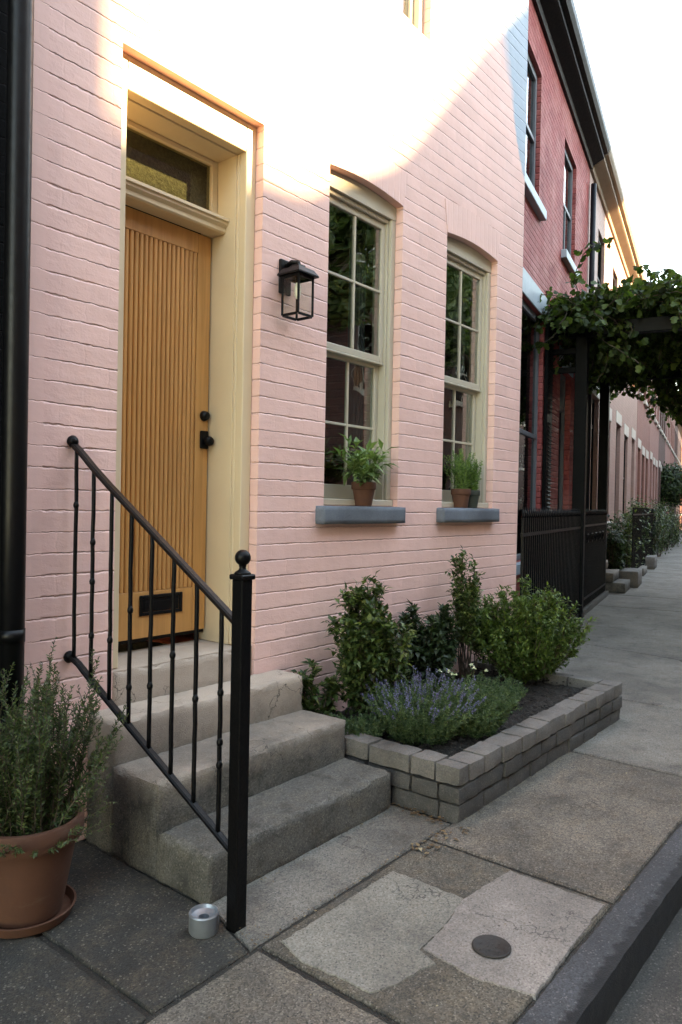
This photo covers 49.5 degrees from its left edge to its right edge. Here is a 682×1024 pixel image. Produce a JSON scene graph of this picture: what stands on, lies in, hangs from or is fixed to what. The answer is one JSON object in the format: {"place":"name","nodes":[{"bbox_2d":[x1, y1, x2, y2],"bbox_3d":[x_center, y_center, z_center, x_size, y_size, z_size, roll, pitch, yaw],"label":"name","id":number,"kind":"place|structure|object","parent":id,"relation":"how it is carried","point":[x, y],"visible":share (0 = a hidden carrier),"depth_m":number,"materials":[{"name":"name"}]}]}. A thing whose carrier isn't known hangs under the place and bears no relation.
{"place":"outdoors","nodes":[
{"label":"outdoors","id":0,"kind":"place"},
{"bbox_2d":[0,840,247,1023],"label":"sidewalk","id":1,"kind":"structure","parent":0,"point":[122,928],"depth_m":2.36,"materials":[{"name":"concrete"}]},
{"bbox_2d":[0,884,76,938],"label":"saucer","id":2,"kind":"object","parent":1,"relation":"on","point":[63,913],"visible":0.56,"depth_m":2.48,"materials":[{"name":"ceramic"}]},
{"bbox_2d":[0,795,84,928],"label":"terracotta pot","id":3,"kind":"object","parent":2,"relation":"on","point":[32,891],"visible":0.62,"depth_m":2.45,"materials":[{"name":"ceramic"}]},
{"bbox_2d":[0,637,131,858],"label":"rosemary plant","id":4,"kind":"object","parent":3,"relation":"in","point":[34,777],"visible":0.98,"depth_m":2.52,"materials":[{"name":"green plant"}]},
{"bbox_2d":[189,903,219,938],"bbox_3d":[-0.463,1.381,2.497,0.103,0.068,0.103,2,1,39],"label":"metal cup","id":5,"kind":"object","parent":1,"relation":"on","point":[204,921],"visible":1,"depth_m":2.47,"materials":[{"name":"silver metal"}]},
{"bbox_2d":[35,752,681,1023],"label":"ground","id":6,"kind":"structure","parent":0,"point":[90,973],"depth_m":2.35,"materials":[{"name":"grey concrete"}]},
{"bbox_2d":[0,0,7,493],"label":"charcoal house","id":7,"kind":"structure","parent":6,"relation":"on","point":[3,39],"depth_m":2.85,"materials":[{"name":"paint"}]},
{"bbox_2d":[0,0,33,735],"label":"drain pipe","id":8,"kind":"object","parent":7,"relation":"attached to","point":[17,253],"visible":0.86,"depth_m":2.78,"materials":[{"name":"black metal"}]},
{"bbox_2d":[24,0,528,842],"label":"pink house","id":9,"kind":"structure","parent":6,"relation":"on","point":[200,168],"depth_m":4.00,"materials":[{"name":"brick"}]},
{"bbox_2d":[118,206,213,644],"bbox_3d":[-0.942,-0.416,3.762,0.120,2.144,0.709,2,1,39],"label":"door","id":10,"kind":"structure","parent":9,"relation":"in","point":[165,441],"depth_m":3.81,"materials":[{"name":"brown wood"}]},
{"bbox_2d":[277,259,318,320],"bbox_3d":[-0.240,-1.206,3.981,0.180,0.321,0.160,2,1,39],"label":"wall lantern","id":11,"kind":"object","parent":9,"relation":"attached to","point":[297,272],"depth_m":3.96,"materials":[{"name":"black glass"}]},
{"bbox_2d":[324,170,396,505],"bbox_3d":[0.046,-1.049,4.715,0.223,2.021,0.759,2,1,39],"label":"window","id":12,"kind":"structure","parent":9,"relation":"in","point":[364,207],"depth_m":4.91,"materials":[{"name":"beige wood"}]},
{"bbox_2d":[387,0,423,33],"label":"window","id":13,"kind":"structure","parent":9,"relation":"in","point":[413,11],"depth_m":5.12,"materials":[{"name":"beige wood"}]},
{"bbox_2d":[442,236,490,507],"bbox_3d":[0.887,-1.044,5.762,0.223,2.021,0.785,2,1,39],"label":"window","id":14,"kind":"structure","parent":9,"relation":"in","point":[466,261],"depth_m":5.97,"materials":[{"name":"beige wood"}]},
{"bbox_2d":[351,482,375,505],"bbox_3d":[0.142,-0.112,4.635,0.158,0.150,0.158,2,1,39],"label":"window pot","id":15,"kind":"object","parent":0,"point":[363,493],"depth_m":4.58,"materials":[{"name":"ceramic"}]},
{"bbox_2d":[325,433,397,485],"bbox_3d":[0.182,-0.319,4.633,0.540,0.332,0.552,2,1,39],"label":"leafy window plant","id":16,"kind":"object","parent":15,"relation":"in","point":[363,470],"visible":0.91,"depth_m":4.56,"materials":[{"name":"green plant"}]},
{"bbox_2d":[85,621,681,951],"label":"sidewalk","id":17,"kind":"structure","parent":0,"point":[643,666],"depth_m":4.30,"materials":[{"name":"grey concrete"}]},
{"bbox_2d":[63,435,254,933],"bbox_3d":[-0.722,0.555,2.792,1.004,1.724,0.069,2,1,36],"label":"hand rail","id":18,"kind":"object","parent":17,"relation":"on","point":[239,618],"visible":1,"depth_m":2.63,"materials":[{"name":"black metal"}]},
{"bbox_2d":[86,639,390,903],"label":"front steps","id":19,"kind":"structure","parent":17,"relation":"on","point":[310,787],"depth_m":3.19,"materials":[{"name":"concrete"}]},
{"bbox_2d":[209,716,673,1017],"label":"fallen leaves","id":20,"kind":"object","parent":17,"relation":"on","point":[417,844],"visible":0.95,"depth_m":3.16,"materials":[{"name":"brown plant"}]},
{"bbox_2d":[332,659,622,823],"bbox_3d":[0.805,1.293,4.594,1.144,0.279,2.261,2,1,39],"label":"stone planter","id":21,"kind":"object","parent":17,"relation":"on","point":[459,779],"visible":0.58,"depth_m":3.81,"materials":[{"name":"stone"}]},
{"bbox_2d":[290,658,342,716],"bbox_3d":[-0.155,1.009,4.119,0.413,0.427,0.253,1,1,-31],"label":"seedling shrub","id":22,"kind":"object","parent":21,"relation":"on","point":[325,704],"visible":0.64,"depth_m":4.11,"materials":[{"name":"green plant"}]},
{"bbox_2d":[330,709,388,736],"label":"green clump","id":23,"kind":"object","parent":21,"relation":"in","point":[373,728],"visible":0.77,"depth_m":3.87,"materials":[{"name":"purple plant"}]},
{"bbox_2d":[321,570,416,724],"bbox_3d":[0.160,0.777,4.223,0.511,0.905,0.537,2,1,39],"label":"leafy shrub","id":24,"kind":"object","parent":21,"relation":"on","point":[367,643],"visible":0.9,"depth_m":4.15,"materials":[{"name":"green plant"}]},
{"bbox_2d":[360,666,486,746],"bbox_3d":[0.431,1.035,3.995,0.664,0.369,0.656,1,1,-5],"label":"lavender","id":25,"kind":"object","parent":21,"relation":"on","point":[409,715],"visible":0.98,"depth_m":3.85,"materials":[{"name":"purple plant"}]},
{"bbox_2d":[396,599,462,691],"bbox_3d":[0.555,0.902,4.886,0.458,0.658,0.776,2,1,39],"label":"dark shrub","id":26,"kind":"object","parent":21,"relation":"on","point":[432,647],"visible":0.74,"depth_m":4.80,"materials":[{"name":"green plant"}]},
{"bbox_2d":[436,663,487,697],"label":"white flower plant","id":27,"kind":"object","parent":21,"relation":"on","point":[452,673],"visible":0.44,"depth_m":4.42,"materials":[{"name":"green plant"}]},
{"bbox_2d":[445,545,494,681],"bbox_3d":[0.915,0.732,5.260,0.373,0.996,0.334,1,1,-37],"label":"slim shrub","id":28,"kind":"object","parent":21,"relation":"on","point":[466,604],"visible":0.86,"depth_m":5.21,"materials":[{"name":"green plant"}]},
{"bbox_2d":[428,678,521,739],"bbox_3d":[0.720,1.087,4.109,0.523,0.278,0.572,2,1,39],"label":"green clump","id":29,"kind":"object","parent":21,"relation":"on","point":[491,712],"visible":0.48,"depth_m":4.00,"materials":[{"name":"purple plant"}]},
{"bbox_2d":[461,671,528,709],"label":"green clump","id":30,"kind":"object","parent":21,"relation":"in","point":[513,690],"visible":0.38,"depth_m":4.62,"materials":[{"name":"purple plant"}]},
{"bbox_2d":[469,574,597,683],"bbox_3d":[1.318,0.849,5.305,0.934,0.786,0.989,2,1,39],"label":"bright shrub","id":31,"kind":"object","parent":21,"relation":"on","point":[528,642],"visible":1,"depth_m":5.15,"materials":[{"name":"green plant"}]},
{"bbox_2d":[520,507,580,630],"bbox_3d":[2.267,0.682,7.839,0.030,1.460,3.270,1,1,26],"label":"iron fence","id":32,"kind":"object","parent":17,"relation":"on","point":[550,546],"visible":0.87,"depth_m":7.63,"materials":[{"name":"black metal"}]},
{"bbox_2d":[86,641,681,1023],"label":"road","id":33,"kind":"structure","parent":0,"point":[653,994],"depth_m":2.44,"materials":[{"name":"grey asphalt"}]},
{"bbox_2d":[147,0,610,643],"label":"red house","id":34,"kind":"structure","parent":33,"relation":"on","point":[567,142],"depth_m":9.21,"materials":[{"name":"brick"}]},
{"bbox_2d":[516,299,538,560],"bbox_3d":[1.973,-0.924,8.328,0.070,2.944,1.944,1,1,26],"label":"window","id":35,"kind":"structure","parent":34,"relation":"in","point":[527,311],"depth_m":9.14,"materials":[{"name":"black paint"}]},
{"bbox_2d":[526,54,536,187],"bbox_3d":[2.007,-4.363,8.225,0.070,1.564,1.194,1,1,26],"label":"window","id":36,"kind":"structure","parent":34,"relation":"in","point":[531,129],"depth_m":8.70,"materials":[{"name":"blue paint"}]},
{"bbox_2d":[557,413,560,508],"bbox_3d":[3.079,-0.362,10.711,0.045,2.220,0.760,1,1,26],"label":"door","id":37,"kind":"structure","parent":34,"relation":"in","point":[559,413],"depth_m":10.94,"materials":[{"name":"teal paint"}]},
{"bbox_2d":[563,149,572,255],"bbox_3d":[3.205,-4.365,10.645,0.070,1.564,0.994,1,1,26],"label":"window","id":38,"kind":"structure","parent":34,"relation":"in","point":[567,212],"depth_m":11.03,"materials":[{"name":"blue paint"}]},
{"bbox_2d":[583,591,608,615],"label":"kerb","id":39,"kind":"structure","parent":33,"relation":"on","point":[591,605],"depth_m":11.08,"materials":[{"name":"concrete"}]},
{"bbox_2d":[517,825,681,1023],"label":"kerb","id":40,"kind":"structure","parent":33,"relation":"on","point":[591,982],"depth_m":2.46,"materials":[{"name":"grey concrete"}]},
{"bbox_2d":[587,146,645,550],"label":"pale house","id":41,"kind":"structure","parent":33,"relation":"on","point":[618,260],"depth_m":15.57,"materials":[{"name":"beige paint"}]},
{"bbox_2d":[597,236,601,286],"bbox_3d":[4.733,-4.352,13.738,0.070,1.494,0.894,1,1,26],"label":"window","id":42,"kind":"structure","parent":41,"relation":"in","point":[600,252],"depth_m":14.08,"materials":[{"name":"teal paint"}]},
{"bbox_2d":[622,437,625,518],"bbox_3d":[7.057,-0.857,18.616,0.070,2.094,0.894,1,1,26],"label":"window","id":43,"kind":"structure","parent":41,"relation":"in","point":[624,437],"depth_m":18.96,"materials":[{"name":"brown paint"}]},
{"bbox_2d":[635,386,650,507],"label":"row house","id":44,"kind":"structure","parent":33,"relation":"on","point":[642,458],"depth_m":23.45,"materials":[{"name":"brick"}]},
{"bbox_2d":[648,380,660,508],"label":"row house","id":45,"kind":"structure","parent":33,"relation":"on","point":[655,427],"depth_m":28.47,"materials":[{"name":"brick"}]},
{"bbox_2d":[657,411,666,518],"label":"row house","id":46,"kind":"structure","parent":33,"relation":"on","point":[662,439],"depth_m":32.41,"materials":[{"name":"pink brick"}]},
{"bbox_2d":[664,411,671,514],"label":"row house","id":47,"kind":"structure","parent":33,"relation":"on","point":[668,447],"depth_m":37.84,"materials":[{"name":"brick"}]},
{"bbox_2d":[670,407,675,465],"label":"row house","id":48,"kind":"structure","parent":33,"relation":"on","point":[672,453],"depth_m":43.04,"materials":[{"name":"brick"}]},
{"bbox_2d":[673,421,680,516],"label":"row house","id":49,"kind":"structure","parent":33,"relation":"on","point":[676,444],"depth_m":47.49,"materials":[{"name":"brown brick"}]},
{"bbox_2d":[147,752,681,1023],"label":"sidewalk","id":50,"kind":"structure","parent":0,"point":[624,832],"depth_m":3.20,"materials":[{"name":"concrete"}]},
{"bbox_2d":[262,841,610,1023],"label":"sidewalk","id":51,"kind":"structure","parent":0,"point":[455,995],"depth_m":2.26,"materials":[{"name":"grey concrete"}]},
{"bbox_2d":[281,871,462,993],"bbox_3d":[0.165,1.475,2.538,0.456,0.104,0.679,2,1,39],"label":"pavement patch","id":52,"kind":"object","parent":51,"relation":"in","point":[378,935],"visible":0.71,"depth_m":2.50,"materials":[{"name":"grey concrete"}]},
{"bbox_2d":[423,870,604,999],"bbox_3d":[0.598,1.483,2.569,0.436,0.104,0.698,2,1,39],"label":"pavement patch","id":53,"kind":"object","parent":51,"relation":"in","point":[545,926],"visible":0.76,"depth_m":2.53,"materials":[{"name":"concrete"}]},
{"bbox_2d":[472,935,510,958],"bbox_3d":[0.494,1.425,2.429,0.128,0.008,0.128,2,1,39],"label":"utility cover","id":54,"kind":"object","parent":53,"relation":"on","point":[492,946],"visible":1,"depth_m":2.42,"materials":[{"name":"metal"}]},
{"bbox_2d":[451,489,470,507],"bbox_3d":[0.903,-0.103,5.582,0.152,0.142,0.151,2,1,39],"label":"window pot","id":55,"kind":"object","parent":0,"point":[460,498],"depth_m":5.53,"materials":[{"name":"ceramic"}]},
{"bbox_2d":[443,448,474,488],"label":"window herb","id":56,"kind":"object","parent":55,"relation":"in","point":[461,475],"depth_m":5.56,"materials":[{"name":"green plant"}]},
{"bbox_2d":[468,490,479,507],"bbox_3d":[1.006,-0.099,5.716,0.133,0.135,0.133,2,1,39],"label":"window pot","id":57,"kind":"object","parent":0,"point":[473,499],"depth_m":5.67,"materials":[{"name":"ceramic"}]},
{"bbox_2d":[464,459,482,489],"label":"window herb","id":58,"kind":"object","parent":57,"relation":"in","point":[474,479],"depth_m":5.69,"materials":[{"name":"green plant"}]},
{"bbox_2d":[574,0,681,287],"label":"sky","id":59,"kind":"structure","parent":0,"point":[634,47],"materials":[{"name":"white"}]},
{"bbox_2d":[583,529,681,631],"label":"sidewalk","id":60,"kind":"structure","parent":0,"point":[653,600],"depth_m":11.65,"materials":[{"name":"grey concrete"}]},
{"bbox_2d":[553,308,681,617],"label":"pergola","id":61,"kind":"object","parent":60,"relation":"on","point":[580,351],"visible":0.39,"depth_m":9.32,"materials":[{"name":"black paint"}]},
{"bbox_2d":[584,509,606,606],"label":"iron gate","id":62,"kind":"structure","parent":61,"relation":"attached to","point":[595,553],"depth_m":11.25,"materials":[{"name":"black metal"}]},
{"bbox_2d":[521,237,681,427],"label":"vine","id":63,"kind":"object","parent":61,"relation":"on","point":[632,355],"visible":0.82,"depth_m":9.11,"materials":[{"name":"green plant"}]},
{"bbox_2d":[606,514,628,570],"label":"street shrub","id":64,"kind":"object","parent":60,"relation":"on","point":[614,556],"visible":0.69,"depth_m":14.22,"materials":[{"name":"green plant"}]},
{"bbox_2d":[605,560,629,592],"bbox_3d":[4.876,1.160,13.393,0.608,0.538,1.005,1,1,26],"label":"stoop","id":65,"kind":"object","parent":60,"relation":"on","point":[614,584],"visible":0.44,"depth_m":12.95,"materials":[{"name":"concrete"}]},
{"bbox_2d":[610,507,644,569],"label":"street shrub","id":66,"kind":"object","parent":60,"relation":"on","point":[627,529],"visible":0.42,"depth_m":15.66,"materials":[{"name":"green plant"}]},
{"bbox_2d":[619,568,641,587],"bbox_3d":[5.586,1.270,14.268,0.346,0.325,1.005,1,1,26],"label":"stone trough","id":67,"kind":"object","parent":60,"relation":"on","point":[634,575],"visible":0.81,"depth_m":13.85,"materials":[{"name":"grey stone"}]},
{"bbox_2d":[617,509,651,565],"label":"street shrub","id":68,"kind":"object","parent":60,"relation":"on","point":[643,538],"visible":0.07,"depth_m":17.19,"materials":[{"name":"green plant"}]},
{"bbox_2d":[629,560,646,575],"bbox_3d":[6.597,1.159,16.837,0.635,0.536,1.105,1,1,26],"label":"stoop","id":69,"kind":"object","parent":60,"relation":"on","point":[644,569],"visible":0.11,"depth_m":16.52,"materials":[{"name":"grey concrete"}]},
{"bbox_2d":[624,495,655,555],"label":"street shrub","id":70,"kind":"object","parent":60,"relation":"on","point":[637,506],"visible":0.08,"depth_m":18.71,"materials":[{"name":"green plant"}]},
{"bbox_2d":[631,507,655,567],"bbox_3d":[7.504,0.656,18.229,0.024,1.500,7.400,1,1,26],"label":"iron fence","id":71,"kind":"object","parent":60,"relation":"on","point":[637,515],"visible":0.54,"depth_m":16.84,"materials":[{"name":"black metal"}]},
{"bbox_2d":[645,555,656,568],"bbox_3d":[7.760,1.266,18.661,0.347,0.326,1.005,1,1,26],"label":"stone trough","id":72,"kind":"object","parent":60,"relation":"on","point":[650,561],"visible":0.59,"depth_m":18.20,"materials":[{"name":"grey stone"}]},
{"bbox_2d":[639,498,671,560],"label":"street shrub","id":73,"kind":"object","parent":60,"relation":"on","point":[656,528],"visible":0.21,"depth_m":20.64,"materials":[{"name":"green plant"}]},
{"bbox_2d":[642,495,675,556],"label":"street shrub","id":74,"kind":"object","parent":60,"relation":"on","point":[659,545],"visible":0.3,"depth_m":23.18,"materials":[{"name":"green plant"}]},
{"bbox_2d":[649,503,681,550],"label":"street shrub","id":75,"kind":"object","parent":60,"relation":"on","point":[670,534],"visible":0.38,"depth_m":26.44,"materials":[{"name":"green plant"}]},
{"bbox_2d":[657,507,681,546],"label":"street shrub","id":76,"kind":"object","parent":60,"relation":"on","point":[679,534],"visible":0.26,"depth_m":29.35,"materials":[{"name":"green plant"}]},
{"bbox_2d":[660,461,681,520],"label":"round tree","id":77,"kind":"object","parent":60,"relation":"on","point":[671,484],"visible":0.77,"depth_m":32.74,"materials":[{"name":"green plant"}]},
{"bbox_2d":[661,506,681,543],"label":"street shrub","id":78,"kind":"object","parent":60,"relation":"on","point":[676,528],"visible":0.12,"depth_m":32.16,"materials":[{"name":"green plant"}]},
{"bbox_2d":[676,426,681,527],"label":"row house","id":79,"kind":"structure","parent":0,"point":[679,438],"depth_m":51.72,"materials":[{"name":"pink brick"}]},
{"bbox_2d":[679,434,681,528],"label":"row house","id":80,"kind":"structure","parent":0,"point":[681,467],"depth_m":56.47,"materials":[{"name":"brick"}]}
]}

